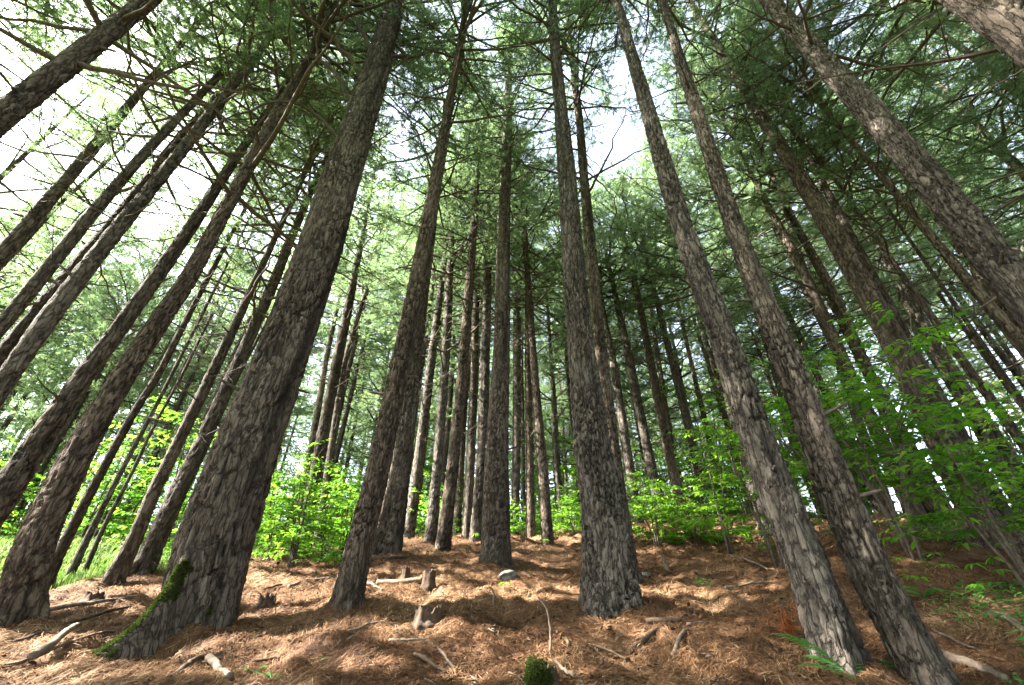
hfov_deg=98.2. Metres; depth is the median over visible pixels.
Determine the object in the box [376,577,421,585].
fallen log
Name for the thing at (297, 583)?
fallen stick
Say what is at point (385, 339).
pine tree
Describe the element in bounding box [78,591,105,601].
tree stump
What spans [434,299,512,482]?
pine tree
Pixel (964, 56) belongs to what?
pine tree
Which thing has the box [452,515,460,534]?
leafy bush
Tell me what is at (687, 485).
leafy bush
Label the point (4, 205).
pine tree
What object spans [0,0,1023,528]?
sky
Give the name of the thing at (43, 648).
fallen stick
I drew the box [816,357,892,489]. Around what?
pine tree
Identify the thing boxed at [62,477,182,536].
leafy bush
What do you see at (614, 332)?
pine tree
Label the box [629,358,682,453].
pine tree
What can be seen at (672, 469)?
pine tree
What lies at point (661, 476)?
leafy bush
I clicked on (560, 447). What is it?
pine tree
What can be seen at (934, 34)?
pine tree
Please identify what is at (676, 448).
pine tree
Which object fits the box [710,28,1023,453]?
pine tree
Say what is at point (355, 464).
pine tree
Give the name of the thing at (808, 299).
pine tree
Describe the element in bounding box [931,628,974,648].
fallen stick
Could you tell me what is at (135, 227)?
pine tree
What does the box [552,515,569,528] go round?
leafy bush
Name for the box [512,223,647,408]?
pine tree
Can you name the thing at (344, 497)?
leafy bush
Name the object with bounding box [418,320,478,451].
pine tree
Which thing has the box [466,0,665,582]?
pine tree
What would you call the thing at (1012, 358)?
pine tree
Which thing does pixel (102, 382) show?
pine tree
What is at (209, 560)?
pine tree
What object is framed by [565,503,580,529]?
leafy bush
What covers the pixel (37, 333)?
pine tree
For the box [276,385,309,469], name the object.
pine tree
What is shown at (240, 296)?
pine tree
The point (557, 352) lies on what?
pine tree
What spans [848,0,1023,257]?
pine tree
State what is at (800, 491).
leafy bush
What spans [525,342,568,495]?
pine tree
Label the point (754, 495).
leafy bush
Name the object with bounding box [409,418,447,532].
leafy bush
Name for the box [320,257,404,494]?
pine tree
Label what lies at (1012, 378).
pine tree
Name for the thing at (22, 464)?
pine tree
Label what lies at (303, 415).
pine tree
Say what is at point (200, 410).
pine tree
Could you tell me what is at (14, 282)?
pine tree
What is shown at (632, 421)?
pine tree
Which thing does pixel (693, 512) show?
leafy bush
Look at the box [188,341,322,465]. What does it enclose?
pine tree
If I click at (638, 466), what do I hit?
leafy bush
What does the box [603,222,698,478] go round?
pine tree
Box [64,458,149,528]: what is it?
leafy bush
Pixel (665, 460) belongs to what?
leafy bush
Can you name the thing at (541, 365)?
pine tree
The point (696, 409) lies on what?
pine tree
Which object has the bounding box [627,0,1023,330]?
pine tree
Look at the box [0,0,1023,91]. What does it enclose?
pine wood
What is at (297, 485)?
leafy bush
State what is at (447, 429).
pine tree
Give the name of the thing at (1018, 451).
leafy bush
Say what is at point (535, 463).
pine tree
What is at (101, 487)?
leafy bush
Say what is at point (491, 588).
fallen stick
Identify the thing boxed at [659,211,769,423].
pine tree
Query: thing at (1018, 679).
ground cover
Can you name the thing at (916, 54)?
pine tree
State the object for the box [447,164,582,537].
pine tree
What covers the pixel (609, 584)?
pine tree
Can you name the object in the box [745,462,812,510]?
leafy bush
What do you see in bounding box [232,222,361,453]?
pine tree
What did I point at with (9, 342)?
pine tree
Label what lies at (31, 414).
pine tree
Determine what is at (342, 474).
leafy bush
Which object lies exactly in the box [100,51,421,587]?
pine tree
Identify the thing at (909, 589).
fern
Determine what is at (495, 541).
pine tree
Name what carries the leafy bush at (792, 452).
on the ground at (685, 590)
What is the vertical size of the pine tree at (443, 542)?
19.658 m
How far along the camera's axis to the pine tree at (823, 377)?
30.27 m
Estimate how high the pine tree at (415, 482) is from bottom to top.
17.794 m
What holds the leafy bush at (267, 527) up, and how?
on the ground at (685, 590)
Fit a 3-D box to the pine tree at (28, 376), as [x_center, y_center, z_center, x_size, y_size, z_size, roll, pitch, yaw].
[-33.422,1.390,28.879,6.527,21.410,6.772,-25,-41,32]
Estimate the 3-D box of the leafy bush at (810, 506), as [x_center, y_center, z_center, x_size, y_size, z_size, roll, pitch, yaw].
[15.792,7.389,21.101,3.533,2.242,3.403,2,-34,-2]
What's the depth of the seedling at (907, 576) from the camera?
5.69 m
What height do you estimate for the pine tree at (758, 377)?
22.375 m
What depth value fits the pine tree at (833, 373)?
29.93 m
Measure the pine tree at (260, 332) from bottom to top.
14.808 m
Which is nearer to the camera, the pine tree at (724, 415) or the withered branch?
the withered branch
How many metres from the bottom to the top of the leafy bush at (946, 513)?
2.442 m
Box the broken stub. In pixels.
[660,554,669,570]
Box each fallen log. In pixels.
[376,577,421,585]
[941,649,1010,683]
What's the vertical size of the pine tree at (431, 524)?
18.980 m
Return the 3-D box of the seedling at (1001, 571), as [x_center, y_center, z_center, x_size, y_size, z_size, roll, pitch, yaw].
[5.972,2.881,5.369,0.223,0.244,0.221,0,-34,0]
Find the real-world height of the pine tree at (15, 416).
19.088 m
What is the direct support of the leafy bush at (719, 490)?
on the ground at (685, 590)
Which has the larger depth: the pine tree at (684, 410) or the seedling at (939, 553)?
the pine tree at (684, 410)
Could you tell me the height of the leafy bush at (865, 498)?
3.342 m
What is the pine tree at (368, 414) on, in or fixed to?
on the ground at (685, 590)
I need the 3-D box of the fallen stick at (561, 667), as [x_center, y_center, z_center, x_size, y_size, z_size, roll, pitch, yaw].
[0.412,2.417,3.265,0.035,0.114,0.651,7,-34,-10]
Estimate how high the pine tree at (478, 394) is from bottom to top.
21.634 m
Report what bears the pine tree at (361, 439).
on the ground at (685, 590)
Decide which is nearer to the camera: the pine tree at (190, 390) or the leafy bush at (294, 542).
the leafy bush at (294, 542)
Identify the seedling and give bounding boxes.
[890,557,907,569]
[899,574,919,587]
[906,576,930,590]
[920,532,937,547]
[922,552,944,565]
[937,564,958,585]
[950,542,981,562]
[964,562,987,582]
[965,583,995,603]
[985,555,1003,568]
[991,569,1012,586]
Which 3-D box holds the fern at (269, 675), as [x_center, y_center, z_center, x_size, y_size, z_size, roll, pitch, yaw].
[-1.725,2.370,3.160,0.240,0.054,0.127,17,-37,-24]
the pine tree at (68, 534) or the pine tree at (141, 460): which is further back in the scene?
the pine tree at (141, 460)
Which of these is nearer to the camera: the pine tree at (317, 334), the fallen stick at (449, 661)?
the fallen stick at (449, 661)
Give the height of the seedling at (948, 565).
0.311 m
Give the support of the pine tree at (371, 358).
on the ground at (685, 590)
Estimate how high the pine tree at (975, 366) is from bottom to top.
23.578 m
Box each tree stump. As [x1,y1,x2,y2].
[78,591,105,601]
[255,592,275,610]
[401,566,410,578]
[411,604,441,629]
[421,568,436,591]
[522,649,558,684]
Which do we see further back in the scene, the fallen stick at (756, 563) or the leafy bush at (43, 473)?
the leafy bush at (43, 473)
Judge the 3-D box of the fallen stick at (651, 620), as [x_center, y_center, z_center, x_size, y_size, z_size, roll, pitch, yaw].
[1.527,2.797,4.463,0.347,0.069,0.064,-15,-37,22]
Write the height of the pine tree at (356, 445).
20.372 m
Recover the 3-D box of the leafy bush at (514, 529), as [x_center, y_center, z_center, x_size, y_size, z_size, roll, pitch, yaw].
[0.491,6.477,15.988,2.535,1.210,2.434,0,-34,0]
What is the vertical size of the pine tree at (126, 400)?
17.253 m
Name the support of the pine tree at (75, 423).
on the ground at (685, 590)
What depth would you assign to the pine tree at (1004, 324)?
11.52 m
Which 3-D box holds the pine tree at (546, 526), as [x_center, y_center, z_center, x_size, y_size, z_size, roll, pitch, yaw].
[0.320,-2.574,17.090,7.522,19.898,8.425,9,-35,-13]
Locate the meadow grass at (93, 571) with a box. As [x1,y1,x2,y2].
[0,530,290,590]
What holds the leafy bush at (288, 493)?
on the ground at (685, 590)
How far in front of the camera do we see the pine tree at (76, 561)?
11.06 m
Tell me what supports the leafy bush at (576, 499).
on the ground at (685, 590)
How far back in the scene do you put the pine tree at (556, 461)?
23.56 m
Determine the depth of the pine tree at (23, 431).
30.36 m
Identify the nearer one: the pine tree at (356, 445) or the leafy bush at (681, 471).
the leafy bush at (681, 471)
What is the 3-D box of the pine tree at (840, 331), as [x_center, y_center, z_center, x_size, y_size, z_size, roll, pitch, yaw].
[16.225,-2.135,21.687,8.806,20.931,8.390,-12,-34,16]
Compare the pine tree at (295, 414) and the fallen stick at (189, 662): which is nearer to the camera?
the fallen stick at (189, 662)
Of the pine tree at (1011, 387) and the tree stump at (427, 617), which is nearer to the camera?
the tree stump at (427, 617)
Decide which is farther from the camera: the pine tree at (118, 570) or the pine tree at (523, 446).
the pine tree at (523, 446)
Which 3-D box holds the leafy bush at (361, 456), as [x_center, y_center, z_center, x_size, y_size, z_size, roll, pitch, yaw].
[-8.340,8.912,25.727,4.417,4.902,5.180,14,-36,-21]
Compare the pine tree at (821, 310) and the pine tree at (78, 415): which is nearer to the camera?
the pine tree at (821, 310)
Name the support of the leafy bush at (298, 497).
on the ground at (685, 590)
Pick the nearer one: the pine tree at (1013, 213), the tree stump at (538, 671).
the tree stump at (538, 671)
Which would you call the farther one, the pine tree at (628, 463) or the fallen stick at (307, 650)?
the pine tree at (628, 463)
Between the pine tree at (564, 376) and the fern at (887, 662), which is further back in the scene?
the pine tree at (564, 376)
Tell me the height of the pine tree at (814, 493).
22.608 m
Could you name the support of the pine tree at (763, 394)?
on the ground at (685, 590)
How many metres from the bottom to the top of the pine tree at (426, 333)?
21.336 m
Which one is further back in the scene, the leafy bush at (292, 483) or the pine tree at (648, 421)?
the pine tree at (648, 421)
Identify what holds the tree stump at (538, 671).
on the ground at (685, 590)
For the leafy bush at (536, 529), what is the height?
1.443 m
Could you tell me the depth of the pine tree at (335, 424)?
17.93 m
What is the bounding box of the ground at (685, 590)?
[0,511,1023,684]
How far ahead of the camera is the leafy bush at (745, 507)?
16.47 m
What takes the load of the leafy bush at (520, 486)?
on the ground at (685, 590)
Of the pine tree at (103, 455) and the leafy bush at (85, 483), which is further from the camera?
the pine tree at (103, 455)
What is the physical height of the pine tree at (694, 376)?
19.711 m
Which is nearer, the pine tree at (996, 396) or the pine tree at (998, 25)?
the pine tree at (998, 25)
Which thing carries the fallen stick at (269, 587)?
on the ground at (685, 590)
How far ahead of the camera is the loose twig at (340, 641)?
3.76 m
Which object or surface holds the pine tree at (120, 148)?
on the ground at (685, 590)
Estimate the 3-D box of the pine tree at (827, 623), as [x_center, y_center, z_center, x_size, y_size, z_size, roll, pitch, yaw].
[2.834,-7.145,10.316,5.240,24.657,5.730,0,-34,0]
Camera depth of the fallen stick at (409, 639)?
3.99 m
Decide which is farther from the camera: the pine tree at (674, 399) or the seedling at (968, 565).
the pine tree at (674, 399)
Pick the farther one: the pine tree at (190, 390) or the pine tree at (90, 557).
the pine tree at (190, 390)
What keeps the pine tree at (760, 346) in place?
on the ground at (685, 590)
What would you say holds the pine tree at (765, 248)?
on the ground at (685, 590)
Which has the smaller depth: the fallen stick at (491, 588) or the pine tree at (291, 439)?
the fallen stick at (491, 588)
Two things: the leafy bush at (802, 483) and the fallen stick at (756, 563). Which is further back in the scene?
the leafy bush at (802, 483)
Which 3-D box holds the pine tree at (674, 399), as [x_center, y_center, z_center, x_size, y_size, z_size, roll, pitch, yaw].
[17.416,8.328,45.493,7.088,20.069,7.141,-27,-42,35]
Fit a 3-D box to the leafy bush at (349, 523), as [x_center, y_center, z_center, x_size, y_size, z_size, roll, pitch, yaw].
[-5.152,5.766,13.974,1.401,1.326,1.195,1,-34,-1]
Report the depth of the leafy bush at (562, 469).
23.75 m
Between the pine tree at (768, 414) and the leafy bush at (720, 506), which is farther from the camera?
the pine tree at (768, 414)
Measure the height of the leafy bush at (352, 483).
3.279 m
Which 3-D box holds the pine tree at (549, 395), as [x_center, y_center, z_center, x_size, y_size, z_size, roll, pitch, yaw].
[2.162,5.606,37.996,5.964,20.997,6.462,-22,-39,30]
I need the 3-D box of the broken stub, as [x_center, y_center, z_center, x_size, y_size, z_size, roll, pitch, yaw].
[2.951,4.259,8.550,0.140,0.321,0.103,0,-34,0]
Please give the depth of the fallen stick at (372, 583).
6.30 m
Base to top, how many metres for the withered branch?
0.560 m
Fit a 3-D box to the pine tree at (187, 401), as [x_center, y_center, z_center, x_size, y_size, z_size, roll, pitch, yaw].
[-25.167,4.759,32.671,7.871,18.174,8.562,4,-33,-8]
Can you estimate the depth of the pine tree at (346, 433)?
34.41 m
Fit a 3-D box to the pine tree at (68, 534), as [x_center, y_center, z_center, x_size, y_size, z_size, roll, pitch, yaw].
[-7.299,-2.368,11.086,5.453,15.829,4.767,0,-34,0]
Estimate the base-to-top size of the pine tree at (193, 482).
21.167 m
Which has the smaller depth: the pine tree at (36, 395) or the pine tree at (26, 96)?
the pine tree at (26, 96)
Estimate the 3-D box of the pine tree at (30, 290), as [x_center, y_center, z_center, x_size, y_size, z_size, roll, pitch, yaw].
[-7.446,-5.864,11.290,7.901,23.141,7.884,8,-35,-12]
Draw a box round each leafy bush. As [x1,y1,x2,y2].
[0,436,45,538]
[0,442,65,531]
[1,473,89,534]
[44,393,188,538]
[60,437,154,538]
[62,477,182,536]
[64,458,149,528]
[64,459,130,531]
[64,490,126,531]
[74,439,190,537]
[82,405,217,540]
[107,523,178,568]
[252,438,360,569]
[255,488,287,545]
[256,448,344,560]
[256,502,287,541]
[262,457,300,535]
[266,456,337,530]
[268,461,298,504]
[268,469,348,530]
[270,464,299,511]
[279,476,362,562]
[298,465,413,554]
[328,453,369,508]
[328,477,360,531]
[328,483,361,520]
[330,458,360,519]
[333,504,352,541]
[335,488,359,533]
[336,474,360,514]
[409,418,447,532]
[409,488,441,538]
[411,439,465,533]
[416,511,425,531]
[419,472,464,531]
[421,471,461,517]
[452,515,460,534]
[508,452,539,528]
[510,499,561,536]
[518,500,558,532]
[519,407,580,525]
[538,461,575,500]
[551,497,581,533]
[552,486,578,528]
[552,488,576,526]
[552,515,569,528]
[554,447,633,521]
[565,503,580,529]
[570,480,647,514]
[572,424,642,517]
[621,441,663,499]
[623,471,717,547]
[626,444,715,512]
[626,465,677,524]
[637,484,748,545]
[642,450,731,510]
[650,438,710,491]
[652,379,743,511]
[657,426,748,513]
[662,428,726,513]
[667,418,768,554]
[680,426,753,511]
[682,435,752,511]
[682,465,744,514]
[687,358,827,569]
[690,466,744,513]
[708,347,937,491]
[708,456,752,514]
[726,497,743,514]
[732,472,814,511]
[741,301,1023,560]
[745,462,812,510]
[774,430,809,501]
[794,477,816,516]
[801,471,898,506]
[803,474,871,508]
[846,384,1023,587]
[863,488,901,514]
[876,375,1023,508]
[910,412,1021,496]
[963,385,1023,515]
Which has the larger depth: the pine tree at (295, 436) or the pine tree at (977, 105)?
the pine tree at (295, 436)
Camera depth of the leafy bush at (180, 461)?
14.95 m
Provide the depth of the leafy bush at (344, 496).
20.65 m
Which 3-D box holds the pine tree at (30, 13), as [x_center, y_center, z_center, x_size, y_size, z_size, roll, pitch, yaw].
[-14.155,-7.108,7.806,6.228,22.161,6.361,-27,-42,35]
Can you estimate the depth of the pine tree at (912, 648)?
4.45 m
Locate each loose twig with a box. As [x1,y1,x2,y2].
[310,635,357,654]
[508,671,523,682]
[690,675,722,682]
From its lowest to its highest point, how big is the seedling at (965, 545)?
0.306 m
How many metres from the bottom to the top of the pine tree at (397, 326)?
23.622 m
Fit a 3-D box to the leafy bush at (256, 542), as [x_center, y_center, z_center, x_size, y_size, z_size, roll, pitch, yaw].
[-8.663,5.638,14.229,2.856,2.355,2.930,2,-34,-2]
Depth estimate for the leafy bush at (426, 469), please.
25.80 m
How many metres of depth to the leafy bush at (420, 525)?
13.45 m
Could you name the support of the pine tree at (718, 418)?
on the ground at (685, 590)
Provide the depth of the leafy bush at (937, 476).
18.13 m
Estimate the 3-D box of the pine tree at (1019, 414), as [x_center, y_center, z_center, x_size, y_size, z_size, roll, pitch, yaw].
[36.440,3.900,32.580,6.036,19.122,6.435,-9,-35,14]
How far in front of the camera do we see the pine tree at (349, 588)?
8.76 m
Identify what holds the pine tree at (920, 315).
on the ground at (685, 590)
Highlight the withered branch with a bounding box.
[758,603,802,644]
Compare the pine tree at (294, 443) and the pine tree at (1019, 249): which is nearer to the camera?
the pine tree at (1019, 249)
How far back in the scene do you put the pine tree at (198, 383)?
26.79 m
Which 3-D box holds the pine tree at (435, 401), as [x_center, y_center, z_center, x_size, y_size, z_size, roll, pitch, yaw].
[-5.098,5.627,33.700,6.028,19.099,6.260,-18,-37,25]
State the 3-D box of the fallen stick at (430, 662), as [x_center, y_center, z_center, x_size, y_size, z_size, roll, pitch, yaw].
[-0.602,2.469,3.414,0.412,0.144,0.054,-15,-37,22]
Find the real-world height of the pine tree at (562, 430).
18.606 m
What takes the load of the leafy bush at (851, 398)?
on the ground at (685, 590)
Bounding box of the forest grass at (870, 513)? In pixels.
[326,506,1016,537]
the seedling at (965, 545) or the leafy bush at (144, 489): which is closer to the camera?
the seedling at (965, 545)
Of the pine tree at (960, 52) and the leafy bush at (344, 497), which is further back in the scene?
the leafy bush at (344, 497)
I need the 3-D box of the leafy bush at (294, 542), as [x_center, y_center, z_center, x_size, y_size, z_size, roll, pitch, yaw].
[-4.008,3.182,8.475,2.384,2.270,2.178,0,-34,0]
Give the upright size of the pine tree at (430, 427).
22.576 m
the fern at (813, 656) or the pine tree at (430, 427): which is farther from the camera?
the pine tree at (430, 427)
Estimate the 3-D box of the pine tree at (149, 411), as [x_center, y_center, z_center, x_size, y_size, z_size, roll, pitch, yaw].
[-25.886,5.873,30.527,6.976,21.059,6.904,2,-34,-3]
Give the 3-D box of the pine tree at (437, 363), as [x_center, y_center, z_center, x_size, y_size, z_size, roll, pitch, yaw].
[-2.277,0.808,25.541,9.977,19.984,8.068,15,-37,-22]
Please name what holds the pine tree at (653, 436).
on the ground at (685, 590)
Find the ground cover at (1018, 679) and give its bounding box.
[694,517,1023,684]
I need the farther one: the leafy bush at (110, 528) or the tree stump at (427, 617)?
the leafy bush at (110, 528)
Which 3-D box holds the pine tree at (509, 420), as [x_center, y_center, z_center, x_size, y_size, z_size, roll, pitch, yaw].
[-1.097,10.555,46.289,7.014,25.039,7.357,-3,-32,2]
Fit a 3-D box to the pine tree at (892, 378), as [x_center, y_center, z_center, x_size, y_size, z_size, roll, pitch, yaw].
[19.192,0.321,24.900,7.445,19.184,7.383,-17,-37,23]
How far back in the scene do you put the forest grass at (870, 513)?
18.16 m
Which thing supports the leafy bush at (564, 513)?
on the ground at (685, 590)
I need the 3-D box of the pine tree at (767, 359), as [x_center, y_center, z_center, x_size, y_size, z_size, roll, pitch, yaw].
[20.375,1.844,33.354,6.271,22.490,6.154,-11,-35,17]
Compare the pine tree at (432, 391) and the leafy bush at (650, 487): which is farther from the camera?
the pine tree at (432, 391)
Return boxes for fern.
[238,665,269,672]
[253,671,279,679]
[776,633,862,684]
[879,647,942,668]
[904,586,947,598]
[979,581,1020,588]
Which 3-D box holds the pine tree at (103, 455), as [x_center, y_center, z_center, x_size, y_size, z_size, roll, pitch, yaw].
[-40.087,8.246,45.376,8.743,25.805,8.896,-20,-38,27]
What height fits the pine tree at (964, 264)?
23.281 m
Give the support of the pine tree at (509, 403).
on the ground at (685, 590)
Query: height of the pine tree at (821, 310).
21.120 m
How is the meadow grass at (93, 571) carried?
on the ground at (685, 590)
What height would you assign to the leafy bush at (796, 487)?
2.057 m
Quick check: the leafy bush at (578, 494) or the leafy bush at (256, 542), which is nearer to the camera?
the leafy bush at (256, 542)
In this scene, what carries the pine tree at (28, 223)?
on the ground at (685, 590)
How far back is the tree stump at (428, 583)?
6.32 m
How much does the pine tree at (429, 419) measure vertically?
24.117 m
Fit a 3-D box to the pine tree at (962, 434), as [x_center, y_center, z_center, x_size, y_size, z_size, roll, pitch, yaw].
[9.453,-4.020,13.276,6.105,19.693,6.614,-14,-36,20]
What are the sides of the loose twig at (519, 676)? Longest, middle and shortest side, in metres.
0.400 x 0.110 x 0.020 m
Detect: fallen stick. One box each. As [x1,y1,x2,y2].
[1,630,114,667]
[12,601,134,644]
[27,622,81,659]
[50,594,138,610]
[165,654,205,679]
[205,653,233,680]
[240,656,281,664]
[251,583,281,593]
[287,575,335,587]
[303,638,354,653]
[349,620,392,632]
[367,581,382,590]
[371,555,408,561]
[389,638,443,641]
[413,652,456,674]
[425,639,478,680]
[487,587,494,605]
[536,595,551,653]
[553,660,583,683]
[590,643,624,658]
[626,626,658,655]
[646,617,681,623]
[670,628,690,656]
[686,598,744,624]
[724,578,769,588]
[731,554,779,572]
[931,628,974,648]
[986,609,1023,632]
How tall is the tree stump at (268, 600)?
0.214 m
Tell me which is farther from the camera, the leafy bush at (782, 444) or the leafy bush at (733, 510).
the leafy bush at (782, 444)
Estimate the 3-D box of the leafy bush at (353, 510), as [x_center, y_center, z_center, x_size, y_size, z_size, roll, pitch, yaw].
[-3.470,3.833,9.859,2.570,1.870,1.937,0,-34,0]
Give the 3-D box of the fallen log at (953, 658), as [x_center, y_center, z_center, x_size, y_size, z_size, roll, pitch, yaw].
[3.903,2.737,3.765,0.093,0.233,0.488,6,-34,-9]
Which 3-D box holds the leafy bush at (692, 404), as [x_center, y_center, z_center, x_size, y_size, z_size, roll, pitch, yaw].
[9.965,4.735,21.268,5.464,6.795,5.717,15,-37,-21]
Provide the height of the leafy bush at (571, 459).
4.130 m
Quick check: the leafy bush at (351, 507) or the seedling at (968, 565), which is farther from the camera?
the leafy bush at (351, 507)
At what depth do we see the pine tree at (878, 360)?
23.81 m
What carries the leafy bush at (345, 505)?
on the ground at (685, 590)
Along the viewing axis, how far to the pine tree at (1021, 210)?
16.75 m
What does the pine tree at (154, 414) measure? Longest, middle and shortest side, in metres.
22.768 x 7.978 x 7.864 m
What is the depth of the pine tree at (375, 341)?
27.61 m
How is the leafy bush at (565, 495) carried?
on the ground at (685, 590)
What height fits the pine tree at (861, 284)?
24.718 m
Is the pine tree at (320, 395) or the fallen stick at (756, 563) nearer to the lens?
the fallen stick at (756, 563)
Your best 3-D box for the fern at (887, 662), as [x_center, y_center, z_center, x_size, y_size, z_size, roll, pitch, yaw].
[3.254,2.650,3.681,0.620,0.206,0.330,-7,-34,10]
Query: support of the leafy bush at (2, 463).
on the ground at (685, 590)
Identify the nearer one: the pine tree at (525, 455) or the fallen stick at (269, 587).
the fallen stick at (269, 587)
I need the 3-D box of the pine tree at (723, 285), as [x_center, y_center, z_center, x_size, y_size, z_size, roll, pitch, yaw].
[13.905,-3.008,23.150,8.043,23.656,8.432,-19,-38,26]
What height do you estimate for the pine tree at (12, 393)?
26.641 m
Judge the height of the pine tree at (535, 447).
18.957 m
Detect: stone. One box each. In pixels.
[499,570,519,580]
[642,572,650,576]
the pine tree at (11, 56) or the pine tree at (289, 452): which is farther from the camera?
the pine tree at (289, 452)
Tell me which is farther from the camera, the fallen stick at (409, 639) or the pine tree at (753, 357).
the pine tree at (753, 357)
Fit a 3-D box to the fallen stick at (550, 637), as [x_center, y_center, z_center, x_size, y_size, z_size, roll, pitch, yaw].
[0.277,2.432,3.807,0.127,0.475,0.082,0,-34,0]
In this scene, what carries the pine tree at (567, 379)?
on the ground at (685, 590)
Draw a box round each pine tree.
[0,0,162,127]
[0,0,209,110]
[0,0,280,347]
[0,0,307,146]
[0,0,397,339]
[0,0,397,367]
[0,0,452,406]
[0,0,483,528]
[0,0,495,628]
[0,44,150,282]
[0,62,192,271]
[0,156,177,405]
[0,179,107,383]
[0,183,117,442]
[0,211,248,535]
[0,212,61,338]
[0,220,148,448]
[0,232,131,456]
[0,236,211,528]
[0,266,113,460]
[0,275,173,531]
[0,286,93,434]
[0,353,79,460]
[1,267,136,465]
[1,271,96,412]
[11,275,177,532]
[18,0,44,26]
[27,315,161,504]
[41,332,144,487]
[45,281,231,530]
[50,84,362,588]
[64,141,307,576]
[77,327,176,494]
[79,245,263,520]
[82,191,284,572]
[87,0,506,663]
[91,316,222,474]
[95,317,223,500]
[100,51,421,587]
[108,317,232,518]
[109,253,254,531]
[111,386,189,508]
[127,1,409,577]
[128,313,235,497]
[144,288,261,483]
[145,304,250,490]
[147,351,231,525]
[151,241,293,524]
[158,321,262,528]
[180,213,306,425]
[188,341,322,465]
[189,260,341,495]
[205,293,328,475]
[214,380,305,430]
[230,292,333,379]
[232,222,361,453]
[272,354,325,495]
[275,375,313,495]
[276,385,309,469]
[281,427,303,448]
[282,333,379,482]
[290,175,417,509]
[292,335,361,448]
[292,337,384,506]
[295,218,369,537]
[298,135,405,548]
[304,195,407,543]
[304,338,379,482]
[311,306,394,519]
[312,291,440,490]
[315,275,401,434]
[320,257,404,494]
[328,0,580,611]
[329,343,390,481]
[331,318,395,494]
[333,26,529,555]
[335,161,493,453]
[340,383,380,473]
[341,389,375,476]
[342,208,462,410]
[348,214,460,474]
[354,269,458,476]
[359,262,456,398]
[381,165,540,538]
[383,143,560,537]
[384,243,494,533]
[387,105,547,541]
[392,271,554,523]
[399,112,580,542]
[405,81,551,552]
[410,363,453,486]
[413,331,478,491]
[413,363,438,464]
[416,359,438,479]
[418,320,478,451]
[420,358,477,456]
[426,3,603,571]
[427,271,480,515]
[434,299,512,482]
[437,248,523,534]
[441,89,596,544]
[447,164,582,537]
[450,218,556,399]
[454,342,511,461]
[463,0,661,621]
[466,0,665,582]
[466,346,521,510]
[476,310,552,528]
[476,351,525,502]
[476,354,525,486]
[480,171,556,534]
[508,357,552,512]
[508,392,553,501]
[509,283,575,527]
[509,325,562,516]
[510,181,626,410]
[510,229,568,524]
[510,291,555,530]
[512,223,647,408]
[523,280,635,442]
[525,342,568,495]
[528,0,873,678]
[532,320,575,522]
[536,155,699,517]
[536,264,613,510]
[536,277,623,525]
[537,194,683,522]
[538,0,961,684]
[539,351,575,494]
[542,361,567,485]
[549,169,699,519]
[554,279,658,414]
[560,269,670,469]
[577,163,713,517]
[592,0,1023,555]
[595,122,787,402]
[599,109,771,538]
[599,239,695,419]
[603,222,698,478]
[606,270,751,487]
[610,311,673,508]
[610,337,661,508]
[611,324,685,487]
[616,208,730,502]
[617,293,712,491]
[619,368,684,483]
[619,371,659,463]
[621,0,933,528]
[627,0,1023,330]
[629,232,752,508]
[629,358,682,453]
[633,0,948,524]
[638,325,699,478]
[639,378,699,499]
[643,347,702,462]
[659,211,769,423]
[669,357,721,487]
[672,325,723,425]
[673,0,1023,68]
[673,184,881,514]
[677,285,782,460]
[679,152,826,518]
[680,297,771,499]
[684,0,1023,216]
[688,302,814,509]
[689,162,828,382]
[690,216,843,504]
[691,123,892,514]
[694,269,818,517]
[696,8,1023,535]
[698,0,1023,359]
[705,0,1023,218]
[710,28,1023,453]
[711,164,859,373]
[713,330,802,481]
[735,270,827,483]
[739,163,997,487]
[740,333,807,497]
[752,342,803,485]
[755,311,890,511]
[764,316,870,511]
[774,107,1023,487]
[781,239,953,508]
[785,34,1023,335]
[790,174,1022,510]
[800,181,1023,499]
[806,104,1023,410]
[813,277,926,465]
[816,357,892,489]
[817,94,1023,382]
[817,365,879,463]
[819,241,941,364]
[837,272,982,406]
[838,237,1022,428]
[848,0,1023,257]
[850,0,1023,181]
[851,15,1023,264]
[854,309,992,429]
[860,192,1023,411]
[879,189,1023,388]
[885,3,1023,130]
[895,0,1023,100]
[895,128,1023,267]
[900,130,1023,327]
[902,215,1023,386]
[905,66,1023,256]
[929,8,1022,131]
[930,261,1023,410]
[934,309,1023,462]
[938,149,1023,333]
[953,335,1022,441]
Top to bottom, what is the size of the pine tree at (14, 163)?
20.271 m
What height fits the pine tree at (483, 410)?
20.945 m
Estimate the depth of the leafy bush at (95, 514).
23.51 m
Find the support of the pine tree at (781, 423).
on the ground at (685, 590)
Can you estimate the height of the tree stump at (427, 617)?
0.239 m

